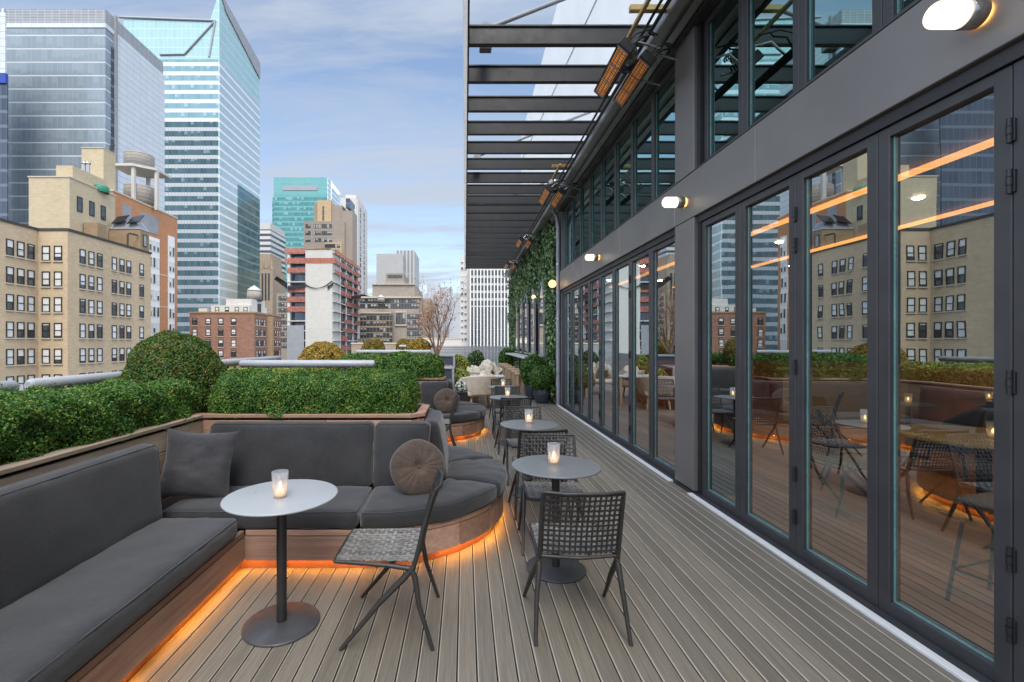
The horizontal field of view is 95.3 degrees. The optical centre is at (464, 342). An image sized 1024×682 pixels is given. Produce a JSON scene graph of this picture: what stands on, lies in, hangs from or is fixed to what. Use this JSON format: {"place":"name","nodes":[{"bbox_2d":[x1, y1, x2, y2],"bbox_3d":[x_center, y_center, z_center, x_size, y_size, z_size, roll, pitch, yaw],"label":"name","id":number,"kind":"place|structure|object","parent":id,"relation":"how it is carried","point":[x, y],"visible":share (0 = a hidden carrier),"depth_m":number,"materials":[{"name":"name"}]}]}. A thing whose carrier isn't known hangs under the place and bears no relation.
{"place":"outdoors","nodes":[
{"label":"outdoors","id":0,"kind":"place"},
{"bbox_2d":[0,12,7,219],"bbox_3d":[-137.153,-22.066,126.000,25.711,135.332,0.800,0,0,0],"label":"dark glass tower","id":1,"kind":"structure","parent":0,"point":[3,144],"depth_m":126.00,"materials":[{"name":"blue glass"}]},
{"bbox_2d":[24,371,131,388],"bbox_3d":[-3.220,0.433,4.085,0.100,0.334,1.330,0,0,0],"label":"handrail","id":2,"kind":"object","parent":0,"point":[63,381],"visible":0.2,"depth_m":3.75,"materials":[{"name":"silver metal"}]},
{"bbox_2d":[2,8,164,224],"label":"glass office tower","id":3,"kind":"structure","parent":0,"point":[78,79],"depth_m":140.00,"materials":[{"name":"blue glass"}]},
{"bbox_2d":[118,0,259,333],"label":"banded glass tower","id":4,"kind":"structure","parent":0,"point":[211,70],"depth_m":220.20,"materials":[{"name":"blue glass"}]},
{"bbox_2d":[188,299,281,368],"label":"red brick block","id":5,"kind":"structure","parent":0,"point":[236,328],"depth_m":95.00,"materials":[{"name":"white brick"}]},
{"bbox_2d":[247,285,261,311],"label":"water tank","id":6,"kind":"object","parent":5,"relation":"on","point":[253,291],"visible":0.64,"depth_m":99.99,"materials":[{"name":"white metal"}]},
{"bbox_2d":[260,254,284,314],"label":"gothic stone tower","id":7,"kind":"structure","parent":0,"point":[270,271],"depth_m":226.36,"materials":[{"name":"beige stone"}]},
{"bbox_2d":[260,223,285,292],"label":"striped office block","id":8,"kind":"structure","parent":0,"point":[272,239],"depth_m":355.61,"materials":[{"name":"white stone"}]},
{"bbox_2d":[0,0,556,297],"label":"sky","id":9,"kind":"structure","parent":0,"point":[363,96],"materials":[{"name":"blue"}]},
{"bbox_2d":[277,293,286,359],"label":"brown stone block","id":10,"kind":"structure","parent":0,"point":[282,304],"depth_m":189.93,"materials":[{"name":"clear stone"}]},
{"bbox_2d":[272,177,339,292],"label":"teal glass tower","id":11,"kind":"structure","parent":0,"point":[294,199],"depth_m":420.00,"materials":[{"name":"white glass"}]},
{"bbox_2d":[274,247,366,359],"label":"tower under construction","id":12,"kind":"structure","parent":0,"point":[322,287],"depth_m":149.90,"materials":[{"name":"concrete"}]},
{"bbox_2d":[304,198,356,269],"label":"stepped deco tower","id":13,"kind":"structure","parent":0,"point":[332,225],"depth_m":302.00,"materials":[{"name":"beige brick"}]},
{"bbox_2d":[341,195,366,294],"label":"white slim tower","id":14,"kind":"structure","parent":0,"point":[360,211],"depth_m":357.55,"materials":[{"name":"stone"}]},
{"bbox_2d":[360,281,434,342],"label":"grey stone hotel","id":15,"kind":"structure","parent":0,"point":[387,324],"depth_m":204.92,"materials":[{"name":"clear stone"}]},
{"bbox_2d":[360,316,372,342],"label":"window","id":16,"kind":"structure","parent":15,"relation":"in","point":[362,323],"depth_m":196.94,"materials":[{"name":"grey glass"}]},
{"bbox_2d":[376,250,418,287],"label":"grey slab tower","id":17,"kind":"structure","parent":0,"point":[406,262],"depth_m":380.00,"materials":[{"name":"concrete"}]},
{"bbox_2d":[424,338,462,348],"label":"block","id":18,"kind":"structure","parent":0,"point":[452,342],"depth_m":110.00,"materials":[{"name":"white concrete"}]},
{"bbox_2d":[437,287,452,337],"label":"distant block","id":19,"kind":"structure","parent":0,"point":[445,289],"depth_m":480.00,"materials":[{"name":"white concrete"}]},
{"bbox_2d":[449,293,459,337],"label":"distant block","id":20,"kind":"structure","parent":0,"point":[454,332],"depth_m":430.00,"materials":[{"name":"white concrete"}]},
{"bbox_2d":[460,256,510,364],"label":"white gridded tower","id":21,"kind":"structure","parent":0,"point":[484,309],"depth_m":150.53,"materials":[{"name":"concrete"}]},
{"bbox_2d":[471,270,510,348],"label":"window","id":22,"kind":"structure","parent":21,"relation":"in","point":[475,271],"depth_m":150.52,"materials":[{"name":"grey glass"}]},
{"bbox_3d":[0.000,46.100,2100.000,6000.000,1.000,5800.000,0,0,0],"label":"ground","id":23,"kind":"structure","parent":0,"visible":0},
{"bbox_2d":[27,165,115,239],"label":"tan penthouse block","id":24,"kind":"structure","parent":23,"relation":"on","point":[70,197],"depth_m":66.32,"materials":[{"name":"concrete"}]},
{"bbox_2d":[81,147,115,189],"bbox_3d":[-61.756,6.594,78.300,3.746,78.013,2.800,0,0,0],"label":"elevator bulkhead","id":25,"kind":"object","parent":24,"relation":"on","point":[101,160],"visible":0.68,"depth_m":77.00,"materials":[{"name":"beige concrete"}]},
{"bbox_2d":[0,218,151,390],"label":"brick apartment block","id":26,"kind":"structure","parent":23,"relation":"on","point":[73,302],"depth_m":59.60,"materials":[{"name":"brick"}]},
{"bbox_2d":[84,215,148,250],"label":"roof bulkhead","id":27,"kind":"object","parent":26,"relation":"on","point":[133,231],"visible":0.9,"depth_m":73.10,"materials":[{"name":"brown brick"}]},
{"bbox_2d":[110,189,177,340],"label":"orange brick block","id":28,"kind":"structure","parent":23,"relation":"on","point":[161,226],"depth_m":88.46,"materials":[{"name":"brick"}]},
{"bbox_2d":[109,144,170,210],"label":"stacked water tanks","id":29,"kind":"object","parent":28,"relation":"on","point":[135,163],"visible":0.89,"depth_m":85.21,"materials":[{"name":"concrete"}]},
{"bbox_3d":[2.825,23.703,11.600,12.750,43.795,29.600,0,0,0],"label":"terrace building","id":30,"kind":"object","parent":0,"visible":0},
{"bbox_2d":[127,382,962,681],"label":"terrace floor","id":31,"kind":"structure","parent":30,"relation":"on","point":[711,596],"depth_m":2.71,"materials":[{"name":"grey wood"}]},
{"bbox_2d":[0,403,429,509],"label":"planter box","id":32,"kind":"object","parent":31,"relation":"on","point":[28,468],"visible":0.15,"depth_m":3.45,"materials":[{"name":"brown wood"}]},
{"bbox_2d":[0,376,204,464],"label":"boxwood hedge","id":33,"kind":"object","parent":32,"relation":"on","point":[37,420],"visible":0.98,"depth_m":2.88,"materials":[{"name":"green plant"}]},
{"bbox_2d":[119,330,226,415],"bbox_3d":[-2.837,0.464,4.573,0.990,1.199,0.954,0,0,0],"label":"domed bush","id":34,"kind":"object","parent":32,"relation":"in","point":[180,356],"visible":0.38,"depth_m":4.32,"materials":[{"name":"green plant"}]},
{"bbox_2d":[203,364,421,418],"bbox_3d":[-1.375,0.426,4.373,1.948,0.461,0.890,0,0,0],"label":"boxwood hedge","id":35,"kind":"object","parent":32,"relation":"in","point":[254,390],"visible":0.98,"depth_m":4.04,"materials":[{"name":"green plant"}]},
{"bbox_2d":[221,356,280,368],"bbox_3d":[-3.220,0.411,7.025,0.100,0.379,2.050,0,0,0],"label":"handrail","id":36,"kind":"object","parent":31,"relation":"on","point":[230,362],"visible":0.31,"depth_m":6.63,"materials":[{"name":"silver metal"}]},
{"bbox_2d":[0,408,507,681],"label":"corner bench","id":37,"kind":"object","parent":31,"relation":"on","point":[111,570],"visible":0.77,"depth_m":2.76,"materials":[{"name":"grey fabric"}]},
{"bbox_2d":[160,428,240,497],"bbox_3d":[-2.010,0.910,3.500,0.520,0.520,0.196,5,-18,-14],"label":"throw pillow","id":38,"kind":"object","parent":37,"relation":"on","point":[197,463],"visible":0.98,"depth_m":3.44,"materials":[{"name":"fabric"}]},
{"bbox_2d":[390,439,444,494],"bbox_3d":[-0.366,0.963,3.599,0.420,0.412,0.259,0,0,0],"label":"round cushion","id":39,"kind":"object","parent":37,"relation":"on","point":[415,464],"visible":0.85,"depth_m":3.53,"materials":[{"name":"beige fabric"}]},
{"bbox_2d":[220,479,337,647],"bbox_3d":[-1.043,1.232,2.643,0.620,0.735,0.620,0,0,0],"label":"cafe table","id":40,"kind":"object","parent":31,"relation":"on","point":[282,621],"visible":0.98,"depth_m":2.62,"materials":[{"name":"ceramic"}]},
{"bbox_2d":[239,360,374,370],"bbox_3d":[-1.695,0.892,5.000,1.450,1.416,0.084,0,0,0],"label":"handrail","id":41,"kind":"object","parent":31,"relation":"on","point":[342,364],"visible":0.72,"depth_m":4.96,"materials":[{"name":"silver metal"}]},
{"bbox_2d":[233,375,445,408],"bbox_3d":[-1.774,1.096,6.771,2.852,0.968,4.102,0,0,0],"label":"planter box","id":42,"kind":"object","parent":31,"relation":"on","point":[433,379],"visible":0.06,"depth_m":8.09,"materials":[{"name":"brown wood"}]},
{"bbox_2d":[298,341,347,369],"bbox_3d":[-2.617,0.423,8.642,1.031,0.925,1.013,0,0,0],"label":"domed bush","id":43,"kind":"object","parent":42,"relation":"in","point":[322,350],"visible":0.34,"depth_m":8.37,"materials":[{"name":"yellow plant"}]},
{"bbox_2d":[337,351,445,380],"bbox_3d":[-1.339,0.395,8.438,1.988,0.539,0.905,0,0,0],"label":"boxwood hedge","id":44,"kind":"object","parent":42,"relation":"in","point":[421,366],"visible":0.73,"depth_m":8.15,"materials":[{"name":"green plant"}]},
{"bbox_2d":[333,468,443,650],"bbox_3d":[-0.416,1.191,2.670,0.585,0.831,0.525,0,0,0],"label":"woven chair","id":45,"kind":"object","parent":31,"relation":"on","point":[414,547],"visible":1,"depth_m":2.56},
{"bbox_2d":[390,378,485,441],"bbox_3d":[-0.947,1.134,7.514,2.666,0.932,4.141,0,0,0],"label":"corner bench","id":46,"kind":"object","parent":31,"relation":"on","point":[468,420],"visible":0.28,"depth_m":7.91,"materials":[{"name":"grey fabric"}]},
{"bbox_2d":[434,388,459,412],"bbox_3d":[-0.301,0.963,7.699,0.425,0.412,0.250,0,0,0],"label":"round cushion","id":47,"kind":"object","parent":46,"relation":"on","point":[444,398],"visible":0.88,"depth_m":7.63,"materials":[{"name":"beige fabric"}]},
{"bbox_2d":[432,354,455,365],"bbox_3d":[-0.649,0.965,13.199,0.761,1.270,0.662,0,0,0],"label":"black planter","id":48,"kind":"object","parent":31,"relation":"on","point":[448,359],"visible":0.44,"depth_m":12.90,"materials":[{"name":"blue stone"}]},
{"bbox_2d":[405,338,430,349],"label":"domed bush","id":49,"kind":"object","parent":48,"relation":"in","point":[419,344],"visible":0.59,"depth_m":12.98,"materials":[{"name":"yellow plant"}]},
{"bbox_2d":[403,273,471,354],"bbox_3d":[-0.751,-0.793,13.280,1.918,2.414,1.966,0,0,0],"label":"bare tree","id":50,"kind":"object","parent":48,"relation":"in","point":[429,336],"visible":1,"depth_m":13.18,"materials":[{"name":"brown plant"}]},
{"bbox_2d":[455,379,469,401],"bbox_3d":[-0.039,1.234,11.200,0.412,0.731,0.415,0,0,0],"label":"flower pot","id":51,"kind":"object","parent":31,"relation":"on","point":[461,389],"visible":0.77,"depth_m":11.05,"materials":[{"name":"black plant"}]},
{"bbox_2d":[431,347,508,366],"bbox_3d":[-0.200,0.885,25.540,6.200,1.430,0.120,0,0,0],"label":"slat fence","id":52,"kind":"object","parent":31,"relation":"on","point":[489,352],"visible":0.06,"depth_m":25.50,"materials":[{"name":"grey metal"}]},
{"bbox_2d":[460,376,499,409],"bbox_3d":[0.373,1.190,11.270,0.970,0.829,0.804,0,0,-7],"label":"shell chair","id":53,"kind":"object","parent":31,"relation":"on","point":[476,386],"visible":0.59,"depth_m":10.95,"materials":[{"name":"beige fabric"}]},
{"bbox_2d":[492,387,521,438],"bbox_3d":[0.740,1.191,7.968,0.525,0.831,0.585,0,0,0],"label":"woven chair","id":54,"kind":"object","parent":31,"relation":"on","point":[497,411],"visible":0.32,"depth_m":8.18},
{"bbox_2d":[494,397,533,454],"bbox_3d":[0.719,1.191,6.891,0.525,0.831,0.585,0,0,-3],"label":"woven chair","id":55,"kind":"object","parent":31,"relation":"on","point":[500,419],"visible":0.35,"depth_m":6.67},
{"bbox_2d":[502,406,551,485],"bbox_3d":[0.721,1.191,5.449,0.525,0.831,0.585,0,0,-3],"label":"woven chair","id":56,"kind":"object","parent":31,"relation":"on","point":[512,443],"visible":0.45,"depth_m":5.65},
{"bbox_2d":[500,419,558,498],"bbox_3d":[0.685,1.232,4.950,0.620,0.735,0.620,0,0,-17],"label":"cafe table","id":57,"kind":"object","parent":31,"relation":"on","point":[519,424],"visible":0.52,"depth_m":4.92,"materials":[{"name":"grey metal"}]},
{"bbox_2d":[519,354,544,399],"bbox_3d":[1.924,0.957,13.191,0.773,1.287,0.777,0,0,0],"label":"potted shrub","id":58,"kind":"object","parent":31,"relation":"on","point":[530,363],"visible":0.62,"depth_m":13.02,"materials":[{"name":"green plant"}]},
{"bbox_2d":[508,429,570,520],"bbox_3d":[0.700,1.191,4.441,0.525,0.831,0.585,0,0,-2],"label":"woven chair","id":59,"kind":"object","parent":31,"relation":"on","point":[515,483],"visible":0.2,"depth_m":4.22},
{"bbox_2d":[529,364,554,403],"bbox_3d":[2.056,1.086,12.347,0.697,1.029,0.712,0,0,0],"label":"potted shrub","id":60,"kind":"object","parent":31,"relation":"on","point":[540,377],"visible":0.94,"depth_m":12.15,"materials":[{"name":"green plant"}]},
{"bbox_2d":[518,433,591,555],"bbox_3d":[0.699,1.191,3.708,0.525,0.831,0.585,0,0,3],"label":"woven chair","id":61,"kind":"object","parent":31,"relation":"on","point":[534,494],"visible":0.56,"depth_m":3.88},
{"bbox_2d":[512,455,600,583],"bbox_3d":[0.643,1.232,3.290,0.620,0.735,0.620,0,0,0],"label":"cafe table","id":62,"kind":"object","parent":31,"relation":"on","point":[560,571],"visible":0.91,"depth_m":3.25,"materials":[{"name":"grey ceramic"}]},
{"bbox_2d":[523,490,632,645],"bbox_3d":[0.626,1.191,2.701,0.525,0.831,0.585,0,0,0],"label":"woven chair","id":63,"kind":"object","parent":31,"relation":"on","point":[581,533],"visible":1,"depth_m":2.50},
{"bbox_2d":[503,0,1023,681],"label":"hotel facade","id":64,"kind":"structure","parent":31,"relation":"on","point":[845,178],"depth_m":4.14,"materials":[{"name":"grey metal"}]},
{"bbox_2d":[479,0,565,52],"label":"tie rod","id":65,"kind":"object","parent":64,"relation":"attached to","point":[519,16],"visible":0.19,"depth_m":6.08,"materials":[{"name":"white metal"}]},
{"bbox_2d":[507,220,556,402],"bbox_3d":[2.303,-0.933,18.056,0.324,5.027,12.216,0,0,0],"label":"ivy","id":66,"kind":"object","parent":64,"relation":"attached to","point":[536,268],"visible":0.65,"depth_m":13.79,"materials":[{"name":"green plant"}]},
{"bbox_2d":[524,294,528,353],"bbox_3d":[2.270,-0.710,17.200,0.060,2.220,0.900,0,0,0],"label":"arched mirror","id":67,"kind":"object","parent":66,"relation":"attached to","point":[526,327],"visible":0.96,"depth_m":17.01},
{"bbox_2d":[530,288,535,354],"bbox_3d":[2.270,-0.710,15.500,0.060,2.220,0.900,0,0,0],"label":"arched mirror","id":68,"kind":"object","parent":66,"relation":"attached to","point":[532,326],"visible":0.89,"depth_m":15.49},
{"bbox_2d":[538,281,544,356],"bbox_3d":[2.270,-0.710,13.720,0.060,2.220,0.900,0,0,0],"label":"arched mirror","id":69,"kind":"object","parent":66,"relation":"attached to","point":[541,329],"visible":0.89,"depth_m":13.68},
{"bbox_2d":[538,179,568,205],"bbox_3d":[1.826,-3.099,9.526,0.339,0.434,0.968,42,0,0],"label":"patio heater","id":70,"kind":"object","parent":64,"relation":"attached to","point":[548,189],"visible":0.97,"depth_m":9.29,"materials":[{"name":"metal"}]},
{"bbox_2d":[551,209,560,404],"bbox_3d":[2.351,-0.900,11.902,0.167,5.000,0.451,0,0,29],"label":"downpipe","id":71,"kind":"object","parent":64,"relation":"attached to","point":[557,214],"visible":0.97,"depth_m":11.90,"materials":[{"name":"metal"}]},
{"bbox_2d":[463,0,651,269],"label":"pergola","id":72,"kind":"object","parent":64,"relation":"attached to","point":[499,219],"visible":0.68,"depth_m":8.01,"materials":[{"name":"metal"}]},
{"bbox_2d":[550,182,580,207],"bbox_3d":[2.136,-3.119,9.766,0.339,0.434,0.968,42,0,0],"label":"patio heater","id":73,"kind":"object","parent":64,"relation":"attached to","point":[561,192],"visible":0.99,"depth_m":9.54,"materials":[{"name":"metal"}]},
{"bbox_2d":[564,289,570,409],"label":"folding door","id":74,"kind":"structure","parent":64,"relation":"in","point":[567,295],"depth_m":11.36,"materials":[{"name":"grey glass"}]},
{"bbox_2d":[565,200,571,266],"bbox_3d":[2.527,-2.591,11.223,0.055,1.518,0.771,0,0,0],"label":"clerestory window","id":75,"kind":"structure","parent":64,"relation":"in","point":[568,210],"depth_m":11.37,"materials":[{"name":"teal glass"}]},
{"bbox_2d":[571,285,578,415],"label":"folding door","id":76,"kind":"structure","parent":64,"relation":"in","point":[574,291],"depth_m":10.54,"materials":[{"name":"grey glass"}]},
{"bbox_2d":[572,190,579,260],"bbox_3d":[2.527,-2.591,10.447,0.055,1.518,0.771,0,0,0],"label":"clerestory window","id":77,"kind":"structure","parent":64,"relation":"in","point":[575,201],"depth_m":10.55,"materials":[{"name":"teal glass"}]},
{"bbox_2d":[579,280,588,421],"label":"folding door","id":78,"kind":"structure","parent":64,"relation":"in","point":[584,287],"depth_m":9.75,"materials":[{"name":"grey glass"}]},
{"bbox_2d":[580,176,589,254],"bbox_3d":[2.527,-2.591,9.672,0.055,1.518,0.771,0,0,0],"label":"clerestory window","id":79,"kind":"structure","parent":64,"relation":"in","point":[585,189],"depth_m":9.76,"materials":[{"name":"teal glass"}]},
{"bbox_2d":[589,274,599,428],"bbox_3d":[2.490,0.162,8.888,0.079,2.848,0.791,0,0,0],"label":"folding door","id":80,"kind":"structure","parent":64,"relation":"in","point":[594,283],"depth_m":9.00,"materials":[{"name":"clear glass"}]},
{"bbox_2d":[590,161,600,247],"bbox_3d":[2.527,-2.591,8.898,0.055,1.518,0.771,0,0,0],"label":"clerestory window","id":81,"kind":"structure","parent":64,"relation":"in","point":[595,178],"depth_m":9.02,"materials":[{"name":"clear glass"}]},
{"bbox_2d":[600,267,613,437],"bbox_3d":[2.502,0.162,8.122,0.055,2.848,0.771,0,0,0],"label":"folding door","id":82,"kind":"structure","parent":64,"relation":"in","point":[607,277],"depth_m":8.17,"materials":[{"name":"clear glass"}]},
{"bbox_2d":[601,143,614,239],"bbox_3d":[2.527,-2.591,8.122,0.055,1.518,0.771,0,0,0],"label":"clerestory window","id":83,"kind":"structure","parent":64,"relation":"in","point":[608,161],"depth_m":8.20,"materials":[{"name":"clear glass"}]},
{"bbox_2d":[614,259,629,447],"bbox_3d":[2.490,0.162,7.337,0.079,2.848,0.791,0,0,0],"label":"folding door","id":84,"kind":"structure","parent":64,"relation":"in","point":[621,271],"depth_m":7.40,"materials":[{"name":"clear glass"}]},
{"bbox_2d":[615,120,631,228],"bbox_3d":[2.527,-2.591,7.348,0.055,1.518,0.771,0,0,0],"label":"clerestory window","id":85,"kind":"structure","parent":64,"relation":"in","point":[623,145],"depth_m":7.42,"materials":[{"name":"clear glass"}]},
{"bbox_2d":[594,29,660,99],"bbox_3d":[1.826,-3.099,5.156,0.339,0.434,0.968,42,0,0],"label":"patio heater","id":86,"kind":"object","parent":64,"relation":"attached to","point":[624,49],"visible":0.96,"depth_m":4.95,"materials":[{"name":"orange metal"}]},
{"bbox_2d":[630,248,650,461],"bbox_3d":[2.502,0.162,6.572,0.055,2.848,0.771,0,0,0],"label":"folding door","id":87,"kind":"structure","parent":64,"relation":"in","point":[640,265],"depth_m":6.64,"materials":[{"name":"clear glass"}]},
{"bbox_2d":[632,92,652,215],"bbox_3d":[2.527,-2.591,6.572,0.055,1.518,0.771,0,0,0],"label":"clerestory window","id":88,"kind":"structure","parent":64,"relation":"in","point":[642,122],"depth_m":6.63,"materials":[{"name":"clear glass"}]},
{"bbox_2d":[621,0,666,73],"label":"hoist bracket","id":89,"kind":"object","parent":64,"relation":"attached to","point":[645,7],"visible":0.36,"depth_m":4.85,"materials":[{"name":"metal"}]},
{"bbox_2d":[613,42,678,107],"bbox_3d":[2.136,-3.119,5.396,0.339,0.434,0.968,42,0,0],"label":"patio heater","id":90,"kind":"object","parent":64,"relation":"attached to","point":[645,61],"visible":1,"depth_m":5.22,"materials":[{"name":"metal"}]},
{"bbox_2d":[651,236,674,476],"bbox_3d":[2.502,0.162,5.797,0.055,2.848,0.771,0,0,0],"label":"folding door","id":91,"kind":"structure","parent":64,"relation":"in","point":[662,254],"depth_m":5.87,"materials":[{"name":"clear glass"}]},
{"bbox_2d":[653,62,674,199],"bbox_3d":[2.527,-2.591,5.797,0.055,1.518,0.771,0,0,0],"label":"clerestory window","id":92,"kind":"structure","parent":64,"relation":"in","point":[664,94],"depth_m":5.90,"materials":[{"name":"clear glass"}]},
{"bbox_2d":[662,196,685,207],"bbox_3d":[2.292,-1.550,5.120,0.232,0.124,0.124,0,0,0],"label":"wall lamp","id":93,"kind":"object","parent":64,"relation":"attached to","point":[675,202],"visible":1,"depth_m":5.07,"materials":[{"name":"metal"}]},
{"bbox_2d":[702,203,739,518],"bbox_3d":[2.502,0.162,4.518,0.055,2.848,0.671,0,0,0],"label":"folding door","id":94,"kind":"structure","parent":64,"relation":"in","point":[720,232],"depth_m":4.54,"materials":[{"name":"clear glass"}]},
{"bbox_2d":[704,0,742,161],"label":"clerestory window","id":95,"kind":"structure","parent":64,"relation":"in","point":[723,29],"depth_m":4.55,"materials":[{"name":"clear glass"}]},
{"bbox_2d":[740,175,796,553],"bbox_3d":[2.490,0.162,3.818,0.079,2.848,0.721,0,0,0],"label":"folding door","id":96,"kind":"structure","parent":64,"relation":"in","point":[768,240],"depth_m":3.83,"materials":[{"name":"clear glass"}]},
{"bbox_2d":[743,0,799,131],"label":"clerestory window","id":97,"kind":"structure","parent":64,"relation":"in","point":[771,28],"depth_m":3.88,"materials":[{"name":"clear glass"}]},
{"bbox_2d":[796,133,877,606],"bbox_3d":[2.502,0.162,3.130,0.055,2.848,0.686,0,0,0],"label":"folding door","id":98,"kind":"structure","parent":64,"relation":"in","point":[809,546],"depth_m":3.18,"materials":[{"name":"black glass"}]},
{"bbox_2d":[800,0,882,88],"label":"clerestory window","id":99,"kind":"structure","parent":64,"relation":"in","point":[829,29],"depth_m":3.21,"materials":[{"name":"clear glass"}]},
{"bbox_2d":[883,0,916,25],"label":"clerestory window","id":100,"kind":"structure","parent":64,"relation":"in","point":[891,8],"depth_m":2.71,"materials":[{"name":"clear glass"}]},
{"bbox_2d":[878,65,1016,681],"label":"folding door","id":101,"kind":"structure","parent":64,"relation":"in","point":[1000,668],"depth_m":2.21,"materials":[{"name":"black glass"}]},
{"bbox_2d":[923,0,991,30],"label":"wall lamp","id":102,"kind":"object","parent":64,"relation":"attached to","point":[961,15],"visible":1,"depth_m":2.14,"materials":[{"name":"metal"}]},
{"bbox_2d":[1014,59,1023,681],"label":"folding door","id":103,"kind":"structure","parent":64,"relation":"in","point":[1018,66],"depth_m":2.07,"materials":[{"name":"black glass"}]},
{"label":"boxwood hedge","id":104,"kind":"object","parent":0,"visible":0},
{"bbox_2d":[360,338,385,354],"bbox_3d":[-2.555,0.220,12.961,0.709,0.738,0.753,0,0,0],"label":"domed bush","id":105,"kind":"object","parent":104,"relation":"on","point":[374,344],"visible":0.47,"depth_m":12.75,"materials":[{"name":"yellow plant"}]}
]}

